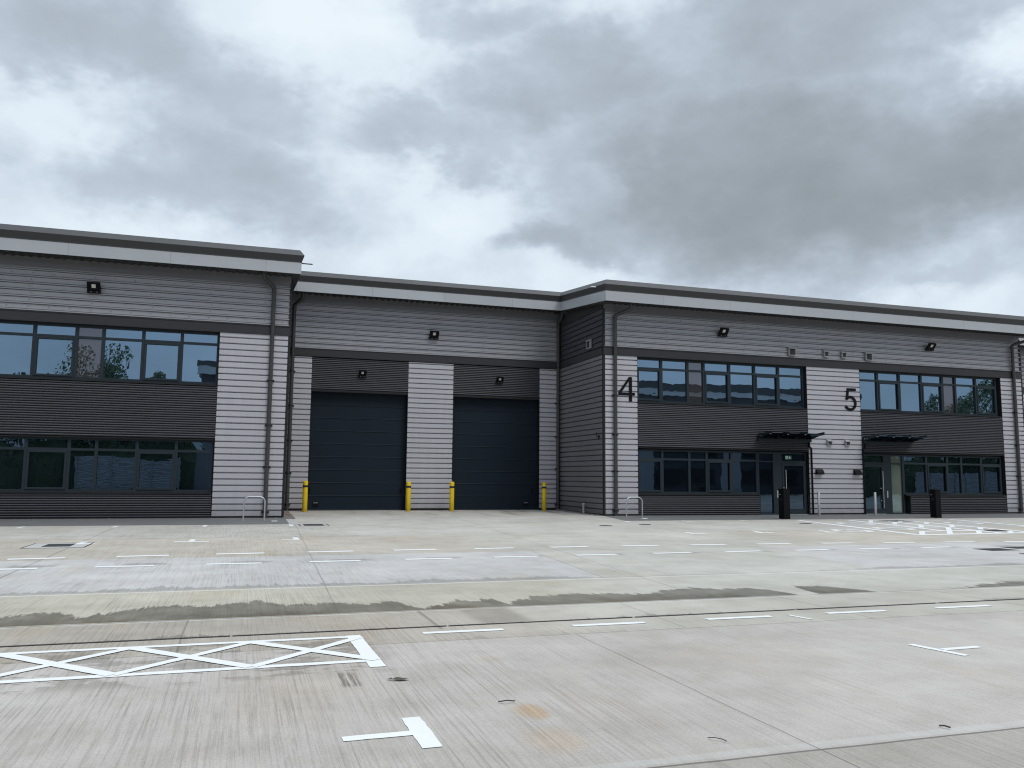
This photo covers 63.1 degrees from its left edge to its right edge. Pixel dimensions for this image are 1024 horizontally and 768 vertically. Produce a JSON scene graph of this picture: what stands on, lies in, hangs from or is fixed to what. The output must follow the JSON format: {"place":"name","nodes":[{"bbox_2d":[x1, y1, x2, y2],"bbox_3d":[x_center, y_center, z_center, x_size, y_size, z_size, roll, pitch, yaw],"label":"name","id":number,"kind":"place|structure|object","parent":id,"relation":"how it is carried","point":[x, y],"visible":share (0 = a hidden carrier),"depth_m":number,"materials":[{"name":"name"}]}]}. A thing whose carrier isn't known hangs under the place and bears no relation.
{"place":"outdoors","nodes":[
{"label":"outdoors","id":0,"kind":"place"},
{"bbox_2d":[0,518,288,525],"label":"pavement","id":1,"kind":"structure","parent":0,"point":[124,521],"depth_m":25.60,"materials":[{"name":"grey concrete"}]},
{"bbox_2d":[242,496,265,520],"bbox_3d":[-8.334,4.042,26.978,0.747,0.824,0.100,3,-7,-18],"label":"bicycle stand","id":2,"kind":"object","parent":1,"relation":"on","point":[254,497],"visible":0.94,"depth_m":27.00,"materials":[{"name":"metal"}]},
{"bbox_2d":[386,677,407,679],"bbox_3d":[-0.813,2.094,5.937,0.162,0.009,0.053,1,-6,-4],"label":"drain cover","id":3,"kind":"object","parent":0,"point":[397,678],"visible":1,"depth_m":5.93,"materials":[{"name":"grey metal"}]},
{"bbox_2d":[0,510,1023,767],"bbox_3d":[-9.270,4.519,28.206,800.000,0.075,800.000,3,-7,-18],"label":"ground","id":4,"kind":"structure","parent":0,"point":[666,684],"depth_m":7.36,"materials":[{"name":"concrete"}]},
{"bbox_2d":[0,568,37,569],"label":"road marking","id":5,"kind":"object","parent":4,"relation":"on","point":[17,568],"visible":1,"depth_m":12.74,"materials":[{"name":"white paint"}]},
{"bbox_2d":[7,557,64,559],"bbox_3d":[-8.132,2.986,14.281,0.864,0.001,0.215,3,-7,-23],"label":"road marking","id":6,"kind":"object","parent":4,"relation":"on","point":[36,558],"visible":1,"depth_m":14.28,"materials":[{"name":"white paint"}]},
{"bbox_2d":[21,542,92,548],"bbox_3d":[-9.221,3.307,16.986,1.130,0.058,1.320,3,-7,-18],"label":"manhole cover","id":7,"kind":"object","parent":4,"relation":"on","point":[54,545],"visible":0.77,"depth_m":16.89,"materials":[{"name":"metal"}]},
{"bbox_2d":[95,565,153,566],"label":"road marking","id":8,"kind":"object","parent":4,"relation":"on","point":[125,566],"visible":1,"depth_m":13.15,"materials":[{"name":"white paint"}]},
{"bbox_2d":[116,555,168,556],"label":"road marking","id":9,"kind":"object","parent":4,"relation":"on","point":[142,555],"visible":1,"depth_m":14.98,"materials":[{"name":"white paint"}]},
{"bbox_2d":[174,539,208,541],"bbox_3d":[-7.099,3.475,18.523,0.726,0.001,0.772,3,-7,-18],"label":"bay mark","id":10,"kind":"object","parent":4,"relation":"on","point":[192,540],"visible":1,"depth_m":18.28,"materials":[{"name":"white paint"}]},
{"bbox_2d":[0,635,385,682],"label":"hatched box","id":11,"kind":"object","parent":4,"relation":"on","point":[369,655],"visible":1,"depth_m":6.56,"materials":[{"name":"white paint"}]},
{"bbox_2d":[206,562,260,564],"bbox_3d":[-4.573,2.956,13.742,0.862,0.001,0.195,3,-7,-18],"label":"road marking","id":12,"kind":"object","parent":4,"relation":"on","point":[233,563],"visible":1,"depth_m":13.75,"materials":[{"name":"white paint"}]},
{"bbox_2d":[216,552,263,554],"bbox_3d":[-5.051,3.155,15.534,0.862,0.001,0.215,3,-7,-21],"label":"road marking","id":13,"kind":"object","parent":4,"relation":"on","point":[239,553],"visible":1,"depth_m":15.53,"materials":[{"name":"white paint"}]},
{"bbox_2d":[284,510,294,518],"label":"gravel","id":14,"kind":"structure","parent":4,"relation":"on","point":[287,515],"depth_m":29.55,"materials":[{"name":"beige gravel"}]},
{"bbox_2d":[286,519,298,523],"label":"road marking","id":15,"kind":"object","parent":4,"relation":"on","point":[292,521],"visible":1,"depth_m":26.58,"materials":[{"name":"white paint"}]},
{"bbox_2d":[302,480,307,511],"bbox_3d":[-8.125,4.410,32.770,0.201,1.304,0.201,3,-7,-18],"label":"bollard","id":16,"kind":"object","parent":4,"relation":"on","point":[305,496],"visible":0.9,"depth_m":32.70,"materials":[{"name":"yellow plastic"}]},
{"bbox_2d":[298,524,328,525],"bbox_3d":[-5.939,4.241,24.977,0.840,0.058,1.040,3,-7,-18],"label":"manhole cover","id":17,"kind":"object","parent":4,"relation":"on","point":[313,524],"visible":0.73,"depth_m":24.90,"materials":[{"name":"metal"}]},
{"bbox_2d":[308,551,352,551],"bbox_3d":[-3.498,3.235,16.121,0.861,0.001,0.215,3,-7,-20],"label":"lane dash","id":18,"kind":"object","parent":4,"relation":"on","point":[330,551],"visible":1,"depth_m":16.12,"materials":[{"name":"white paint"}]},
{"bbox_2d":[309,560,360,561],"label":"road marking","id":19,"kind":"object","parent":4,"relation":"on","point":[335,561],"visible":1,"depth_m":14.22,"materials":[{"name":"white paint"}]},
{"bbox_2d":[342,716,441,747],"bbox_3d":[-0.698,1.964,4.680,0.503,0.001,0.591,3,-7,-18],"label":"bay mark","id":20,"kind":"object","parent":4,"relation":"on","point":[421,732],"visible":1,"depth_m":4.67,"materials":[{"name":"white paint"}]},
{"bbox_2d":[406,480,410,511],"bbox_3d":[-4.225,4.586,34.023,0.201,1.304,0.201,-4,-8,32],"label":"bollard","id":21,"kind":"object","parent":4,"relation":"on","point":[408,495],"visible":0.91,"depth_m":33.95,"materials":[{"name":"yellow plastic"}]},
{"bbox_2d":[395,549,436,550],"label":"road marking","id":22,"kind":"object","parent":4,"relation":"on","point":[417,549],"visible":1,"depth_m":16.74,"materials":[{"name":"white paint"}]},
{"bbox_2d":[405,558,452,559],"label":"road marking","id":23,"kind":"object","parent":4,"relation":"on","point":[428,558],"visible":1,"depth_m":14.89,"materials":[{"name":"white paint"}]},
{"bbox_2d":[449,482,453,510],"bbox_3d":[-2.494,4.665,34.580,0.201,1.304,0.201,3,-7,-23],"label":"bollard","id":24,"kind":"object","parent":4,"relation":"on","point":[451,500],"visible":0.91,"depth_m":34.50,"materials":[{"name":"yellow plastic"}]},
{"bbox_2d":[422,628,503,633],"bbox_3d":[-0.455,2.326,7.860,0.781,0.001,0.105,3,-7,-18],"label":"road marking","id":25,"kind":"object","parent":4,"relation":"on","point":[462,631],"visible":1,"depth_m":7.84,"materials":[{"name":"white paint"}]},
{"bbox_2d":[78,510,860,518],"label":"gravel","id":26,"kind":"structure","parent":4,"relation":"on","point":[436,510],"depth_m":33.27,"materials":[{"name":"grey gravel"}]},
{"bbox_2d":[474,547,512,548],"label":"road marking","id":27,"kind":"object","parent":4,"relation":"on","point":[491,548],"visible":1,"depth_m":17.13,"materials":[{"name":"white paint"}]},
{"bbox_2d":[0,224,1023,518],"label":"industrial building","id":28,"kind":"structure","parent":4,"relation":"on","point":[136,386],"depth_m":34.34,"materials":[{"name":"grey metal"}]},
{"bbox_2d":[87,282,100,293],"bbox_3d":[-13.743,-3.160,27.437,0.410,0.344,0.336,3,-7,-18],"label":"floodlight","id":29,"kind":"object","parent":28,"relation":"attached to","point":[94,287],"visible":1,"depth_m":27.39,"materials":[{"name":"black metal"}]},
{"bbox_2d":[0,436,213,493],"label":"window","id":30,"kind":"structure","parent":28,"relation":"in","point":[28,465],"depth_m":27.25,"materials":[{"name":"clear glass"}]},
{"bbox_2d":[0,320,219,385],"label":"window","id":31,"kind":"structure","parent":28,"relation":"in","point":[28,350],"depth_m":27.62,"materials":[{"name":"blue glass"}]},
{"bbox_2d":[261,271,276,517],"bbox_3d":[-8.484,0.335,28.583,0.269,8.432,0.907,-1,-7,17],"label":"downpipe","id":32,"kind":"object","parent":28,"relation":"attached to","point":[270,381],"visible":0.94,"depth_m":28.75,"materials":[{"name":"metal"}]},
{"bbox_2d":[284,291,304,510],"bbox_3d":[-8.739,0.660,33.456,0.274,8.786,0.803,6,-8,-38],"label":"downpipe","id":33,"kind":"object","parent":28,"relation":"attached to","point":[291,405],"visible":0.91,"depth_m":33.57,"materials":[{"name":"metal"}]},
{"bbox_2d":[307,389,407,510],"bbox_3d":[-6.358,2.756,34.521,3.984,4.950,0.365,3,-7,-18],"label":"loading door","id":34,"kind":"structure","parent":28,"relation":"in","point":[358,439],"depth_m":34.63,"materials":[{"name":"paint"}]},
{"bbox_2d":[358,370,366,376],"bbox_3d":[-6.209,-0.421,34.652,0.328,0.275,0.273,3,-7,-18],"label":"floodlight","id":35,"kind":"object","parent":28,"relation":"attached to","point":[362,373],"visible":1,"depth_m":34.61,"materials":[{"name":"black metal"}]},
{"bbox_2d":[429,331,438,339],"bbox_3d":[-3.339,-2.088,35.739,0.410,0.344,0.336,3,-7,-18],"label":"floodlight","id":36,"kind":"object","parent":28,"relation":"attached to","point":[433,335],"visible":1,"depth_m":35.69,"materials":[{"name":"black metal"}]},
{"bbox_2d":[451,394,539,509],"bbox_3d":[-0.722,3.011,36.332,3.934,4.950,0.365,3,-7,-18],"label":"loading door","id":37,"kind":"structure","parent":28,"relation":"in","point":[495,463],"depth_m":36.46,"materials":[{"name":"paint"}]},
{"bbox_2d":[496,377,503,383],"bbox_3d":[-0.540,-0.164,36.474,0.328,0.275,0.273,3,-7,-18],"label":"floodlight","id":38,"kind":"object","parent":28,"relation":"attached to","point":[499,380],"visible":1,"depth_m":36.43,"materials":[{"name":"black metal"}]},
{"bbox_2d":[554,311,563,509],"bbox_3d":[2.122,1.151,36.938,0.256,8.786,0.703,3,-7,-18],"label":"downpipe","id":39,"kind":"object","parent":28,"relation":"attached to","point":[557,437],"visible":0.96,"depth_m":37.05,"materials":[{"name":"metal"}]},
{"bbox_2d":[586,339,591,348],"bbox_3d":[3.144,-1.645,34.282,0.120,0.390,0.380,3,-7,-18],"label":"wall vent","id":40,"kind":"object","parent":28,"relation":"attached to","point":[588,344],"depth_m":34.19,"materials":[{"name":"black metal"}]},
{"bbox_2d":[612,303,632,515],"bbox_3d":[4.341,0.960,32.702,0.943,8.342,0.265,-4,-8,33],"label":"downpipe","id":41,"kind":"object","parent":28,"relation":"attached to","point":[615,471],"visible":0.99,"depth_m":32.76,"materials":[{"name":"metal"}]},
{"bbox_2d":[618,377,634,401],"bbox_3d":[4.549,0.205,33.134,0.710,0.980,0.043,3,-7,-18],"label":"unit number","id":42,"kind":"object","parent":28,"relation":"attached to","point":[630,393],"visible":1,"depth_m":33.14,"materials":[{"name":"black metal"}]},
{"bbox_2d":[638,449,760,494],"bbox_3d":[7.593,3.604,33.899,5.580,1.810,0.275,3,-7,-18],"label":"window","id":43,"kind":"structure","parent":28,"relation":"in","point":[660,472],"depth_m":33.95,"materials":[{"name":"clear glass"}]},
{"bbox_2d":[637,358,806,409],"bbox_3d":[8.766,0.019,34.677,7.980,1.850,0.275,3,-7,-18],"label":"window","id":44,"kind":"structure","parent":28,"relation":"in","point":[659,381],"depth_m":34.69,"materials":[{"name":"blue glass"}]},
{"bbox_2d":[718,328,728,336],"bbox_3d":[8.771,-2.142,34.673,0.410,0.344,0.336,3,-7,-18],"label":"floodlight","id":45,"kind":"object","parent":28,"relation":"attached to","point":[723,332],"visible":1,"depth_m":34.62,"materials":[{"name":"black metal"}]},
{"bbox_2d":[757,431,824,514],"bbox_3d":[11.616,3.703,34.569,2.692,3.435,1.030,3,-7,-18],"label":"entrance canopy","id":46,"kind":"object","parent":28,"relation":"attached to","point":[803,436],"visible":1,"depth_m":34.92,"materials":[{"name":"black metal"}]},
{"bbox_2d":[788,347,796,355],"bbox_3d":[11.981,-1.406,35.702,0.380,0.390,0.120,3,-7,-18],"label":"wall vent","id":47,"kind":"object","parent":28,"relation":"attached to","point":[791,351],"depth_m":35.67,"materials":[{"name":"black metal"}]},
{"bbox_2d":[782,463,807,514],"bbox_3d":[11.925,4.423,35.204,1.150,2.148,0.170,3,-7,-18],"label":"entrance door","id":48,"kind":"structure","parent":28,"relation":"in","point":[793,474],"depth_m":35.28,"materials":[{"name":"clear glass"}]},
{"bbox_2d":[815,469,824,474],"bbox_3d":[13.081,3.734,35.483,0.360,0.245,0.200,3,-7,-18],"label":"wall light","id":49,"kind":"object","parent":28,"relation":"attached to","point":[819,471],"visible":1,"depth_m":35.42,"materials":[{"name":"black metal"}]},
{"bbox_2d":[823,350,829,356],"bbox_3d":[13.646,-1.331,36.237,0.270,0.310,0.120,3,-7,-18],"label":"wall vent","id":50,"kind":"object","parent":28,"relation":"attached to","point":[825,353],"depth_m":36.22,"materials":[{"name":"black metal"}]},
{"bbox_2d":[826,439,832,445],"bbox_3d":[13.631,2.505,35.809,0.270,0.270,0.120,3,-7,-18],"label":"wall vent","id":51,"kind":"object","parent":28,"relation":"attached to","point":[829,442],"depth_m":35.78,"materials":[{"name":"black metal"}]},
{"bbox_2d":[840,351,846,357],"bbox_3d":[14.530,-1.291,36.521,0.270,0.310,0.120,3,-7,-18],"label":"wall vent","id":52,"kind":"object","parent":28,"relation":"attached to","point":[843,354],"depth_m":36.51,"materials":[{"name":"black metal"}]},
{"bbox_2d":[844,440,850,445],"bbox_3d":[14.515,2.545,36.093,0.270,0.270,0.120,3,-7,-18],"label":"wall vent","id":53,"kind":"object","parent":28,"relation":"attached to","point":[847,442],"depth_m":36.07,"materials":[{"name":"black metal"}]},
{"bbox_2d":[845,388,856,410],"bbox_3d":[14.765,0.679,36.417,0.620,0.989,0.043,3,-7,-18],"label":"unit number","id":54,"kind":"object","parent":28,"relation":"attached to","point":[852,398],"visible":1,"depth_m":36.41,"materials":[{"name":"black metal"}]},
{"bbox_2d":[852,469,861,474],"bbox_3d":[14.935,3.818,36.079,0.360,0.245,0.200,3,-7,-18],"label":"wall light","id":55,"kind":"object","parent":28,"relation":"attached to","point":[857,472],"visible":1,"depth_m":36.02,"materials":[{"name":"black metal"}]},
{"bbox_2d":[864,352,872,360],"bbox_3d":[15.786,-1.234,36.925,0.380,0.390,0.120,3,-7,-18],"label":"wall vent","id":56,"kind":"object","parent":28,"relation":"attached to","point":[868,356],"depth_m":36.90,"materials":[{"name":"black metal"}]},
{"bbox_2d":[863,464,884,513],"bbox_3d":[15.810,4.599,36.453,1.120,2.148,0.170,3,-7,-18],"label":"entrance door","id":57,"kind":"structure","parent":28,"relation":"in","point":[874,478],"depth_m":36.54,"materials":[{"name":"black glass"}]},
{"bbox_2d":[862,434,927,513],"bbox_3d":[16.651,3.931,36.187,2.702,3.435,1.030,3,-7,-18],"label":"entrance canopy","id":58,"kind":"object","parent":28,"relation":"attached to","point":[877,438],"visible":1,"depth_m":36.31,"materials":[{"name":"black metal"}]},
{"bbox_2d":[859,370,1000,416],"bbox_3d":[19.010,0.483,37.970,7.900,1.850,0.275,3,-7,-18],"label":"window","id":59,"kind":"structure","parent":28,"relation":"in","point":[880,392],"depth_m":37.99,"materials":[{"name":"blue glass"}]},
{"bbox_2d":[926,343,936,350],"bbox_3d":[19.043,-1.677,37.975,0.410,0.344,0.336,3,-7,-18],"label":"floodlight","id":60,"kind":"object","parent":28,"relation":"attached to","point":[930,346],"visible":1,"depth_m":37.92,"materials":[{"name":"black metal"}]},
{"bbox_2d":[902,455,1005,495],"bbox_3d":[20.076,4.169,37.911,5.670,1.810,0.275,3,-7,-18],"label":"window","id":61,"kind":"structure","parent":28,"relation":"in","point":[951,475],"depth_m":37.97,"materials":[{"name":"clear glass"}]},
{"bbox_2d":[1010,340,1023,513],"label":"downpipe","id":62,"kind":"object","parent":28,"relation":"attached to","point":[1017,445],"visible":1,"depth_m":39.06,"materials":[{"name":"metal"}]},
{"bbox_2d":[0,598,1023,646],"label":"slot drain","id":63,"kind":"object","parent":4,"relation":"on","point":[476,624],"visible":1,"depth_m":8.20,"materials":[{"name":"grey metal"}]},
{"bbox_2d":[495,556,538,557],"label":"road marking","id":64,"kind":"object","parent":4,"relation":"on","point":[517,556],"visible":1,"depth_m":15.43,"materials":[{"name":"white paint"}]},
{"bbox_2d":[542,482,545,510],"bbox_3d":[1.377,4.840,35.824,0.201,1.304,0.201,6,-9,-41],"label":"bollard","id":65,"kind":"object","parent":4,"relation":"on","point":[543,496],"visible":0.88,"depth_m":35.74,"materials":[{"name":"yellow plastic"}]},
{"bbox_2d":[551,546,587,547],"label":"road marking","id":66,"kind":"object","parent":4,"relation":"on","point":[571,546],"visible":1,"depth_m":17.82,"materials":[{"name":"white paint"}]},
{"bbox_2d":[557,510,601,515],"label":"gravel","id":67,"kind":"structure","parent":4,"relation":"on","point":[579,512],"depth_m":34.34,"materials":[{"name":"grey gravel"}]},
{"bbox_2d":[582,503,584,512],"bbox_3d":[2.907,5.051,33.846,0.097,0.450,0.140,3,-7,-18],"label":"standpipe","id":68,"kind":"object","parent":67,"relation":"on","point":[583,507],"visible":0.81,"depth_m":33.84,"materials":[{"name":"grey metal"}]},
{"bbox_2d":[577,554,617,555],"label":"road marking","id":69,"kind":"object","parent":4,"relation":"on","point":[598,554],"visible":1,"depth_m":15.98,"materials":[{"name":"white paint"}]},
{"bbox_2d":[572,622,644,625],"bbox_3d":[0.967,2.391,8.317,0.781,0.001,0.106,3,-7,-18],"label":"road marking","id":70,"kind":"object","parent":4,"relation":"on","point":[607,623],"visible":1,"depth_m":8.34,"materials":[{"name":"white paint"}]},
{"bbox_2d":[624,545,658,545],"bbox_3d":[2.798,3.527,18.210,0.860,0.001,0.215,2,-7,-16],"label":"lane dash","id":71,"kind":"object","parent":4,"relation":"on","point":[641,545],"visible":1,"depth_m":18.26,"materials":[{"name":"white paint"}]},
{"bbox_2d":[654,552,691,553],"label":"road marking","id":72,"kind":"object","parent":4,"relation":"on","point":[673,552],"visible":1,"depth_m":16.57,"materials":[{"name":"white paint"}]},
{"bbox_2d":[690,544,725,544],"bbox_3d":[4.393,3.593,18.667,0.861,0.001,0.215,2,-7,-16],"label":"lane dash","id":73,"kind":"object","parent":4,"relation":"on","point":[707,544],"visible":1,"depth_m":18.71,"materials":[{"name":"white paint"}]},
{"bbox_2d":[705,615,772,619],"bbox_3d":[2.389,2.455,8.774,0.781,0.001,0.107,3,-7,-18],"label":"road marking","id":74,"kind":"object","parent":4,"relation":"on","point":[738,617],"visible":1,"depth_m":8.78,"materials":[{"name":"white paint"}]},
{"bbox_2d":[724,551,754,551],"bbox_3d":[4.726,3.407,16.995,0.862,0.001,0.195,3,-7,-18],"label":"lane dash","id":75,"kind":"object","parent":4,"relation":"on","point":[739,551],"visible":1,"depth_m":16.94,"materials":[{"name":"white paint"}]},
{"bbox_2d":[832,529,873,531],"bbox_3d":[9.974,4.298,24.461,1.168,0.002,1.297,3,-7,-18],"label":"wheelchair symbol","id":76,"kind":"object","parent":4,"relation":"on","point":[850,530],"visible":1,"depth_m":24.47,"materials":[{"name":"white paint"}]},
{"bbox_2d":[824,610,885,613],"bbox_3d":[3.811,2.519,9.231,0.781,0.001,0.107,3,-7,-18],"label":"road marking","id":77,"kind":"object","parent":4,"relation":"on","point":[855,611],"visible":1,"depth_m":9.25,"materials":[{"name":"white paint"}]},
{"bbox_2d":[838,523,874,524],"bbox_3d":[11.778,4.781,28.593,1.248,0.002,1.388,3,-7,-18],"label":"wheelchair symbol","id":78,"kind":"object","parent":4,"relation":"on","point":[860,524],"visible":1,"depth_m":28.07,"materials":[{"name":"white paint"}]},
{"bbox_2d":[858,548,894,548],"bbox_3d":[7.851,3.548,18.000,0.862,0.001,0.195,3,-7,-18],"label":"lane dash","id":79,"kind":"object","parent":4,"relation":"on","point":[876,548],"visible":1,"depth_m":18.01,"materials":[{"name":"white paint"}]},
{"bbox_2d":[873,527,915,529],"bbox_3d":[11.803,4.463,25.780,1.208,0.002,1.343,3,-7,-18],"label":"wheelchair symbol","id":80,"kind":"object","parent":4,"relation":"on","point":[893,528],"visible":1,"depth_m":25.71,"materials":[{"name":"white paint"}]},
{"bbox_2d":[883,542,916,542],"bbox_3d":[9.230,3.773,19.883,0.864,0.001,0.215,2,-7,-13],"label":"lane dash","id":81,"kind":"object","parent":4,"relation":"on","point":[899,542],"visible":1,"depth_m":19.85,"materials":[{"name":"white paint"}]},
{"bbox_2d":[797,519,1023,534],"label":"disabled bay hatching","id":82,"kind":"object","parent":4,"relation":"on","point":[949,530],"visible":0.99,"depth_m":26.04,"materials":[{"name":"white paint"}]},
{"bbox_2d":[908,644,980,655],"bbox_3d":[3.852,2.300,7.288,0.509,0.001,0.530,4,-7,-29],"label":"bay mark","id":83,"kind":"object","parent":4,"relation":"on","point":[951,648],"visible":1,"depth_m":7.24,"materials":[{"name":"white paint"}]},
{"bbox_2d":[934,605,989,607],"bbox_3d":[5.232,2.584,9.689,0.781,0.001,0.099,2,-7,-17],"label":"road marking","id":84,"kind":"object","parent":4,"relation":"on","point":[962,606],"visible":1,"depth_m":9.69,"materials":[{"name":"white paint"}]},
{"bbox_2d":[944,522,983,523],"bbox_3d":[16.069,4.946,29.711,1.208,0.002,1.343,3,-7,-18],"label":"wheelchair symbol","id":85,"kind":"object","parent":4,"relation":"on","point":[962,523],"visible":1,"depth_m":29.94,"materials":[{"name":"white paint"}]},
{"bbox_2d":[978,548,1013,550],"bbox_3d":[10.467,3.596,18.039,0.750,0.048,0.500,3,-7,-18],"label":"manhole cover","id":86,"kind":"object","parent":4,"relation":"on","point":[995,549],"visible":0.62,"depth_m":17.98,"materials":[{"name":"metal"}]},
{"bbox_2d":[1003,546,1023,548],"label":"manhole cover","id":87,"kind":"object","parent":4,"relation":"on","point":[1020,547],"visible":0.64,"depth_m":18.58,"materials":[{"name":"metal"}]},
{"bbox_2d":[0,0,1023,315],"label":"sky","id":88,"kind":"structure","parent":0,"point":[869,151],"materials":[{"name":"grey"}]},
{"bbox_2d":[607,513,1023,520],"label":"pavement","id":89,"kind":"structure","parent":0,"point":[775,517],"depth_m":33.27,"materials":[{"name":"grey concrete"}]},
{"bbox_2d":[625,497,643,517],"bbox_3d":[4.589,4.643,31.288,0.747,0.824,0.100,3,-7,-18],"label":"bicycle stand","id":90,"kind":"object","parent":89,"relation":"on","point":[626,505],"visible":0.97,"depth_m":31.30,"materials":[{"name":"metal"}]},
{"bbox_2d":[778,489,789,518],"bbox_3d":[10.340,4.559,31.694,0.310,1.160,0.320,3,-7,-22],"label":"service pedestal","id":91,"kind":"object","parent":89,"relation":"on","point":[784,502],"visible":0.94,"depth_m":31.58,"materials":[{"name":"metal"}]},
{"bbox_2d":[817,492,820,515],"bbox_3d":[12.550,4.920,34.121,0.100,0.995,0.100,3,-7,-18],"label":"steel bollard","id":92,"kind":"object","parent":89,"relation":"on","point":[818,497],"visible":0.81,"depth_m":34.08,"materials":[{"name":"silver metal"}]},
{"bbox_2d":[874,492,876,515],"bbox_3d":[15.232,5.042,34.983,0.100,0.995,0.100,3,-7,-18],"label":"steel bollard","id":93,"kind":"object","parent":89,"relation":"on","point":[875,506],"visible":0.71,"depth_m":34.95,"materials":[{"name":"silver metal"}]},
{"bbox_2d":[929,489,941,517],"bbox_3d":[17.230,4.876,33.961,0.310,1.160,0.320,3,-7,-22],"label":"service pedestal","id":94,"kind":"object","parent":89,"relation":"on","point":[935,502],"visible":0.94,"depth_m":33.85,"materials":[{"name":"metal"}]}
]}

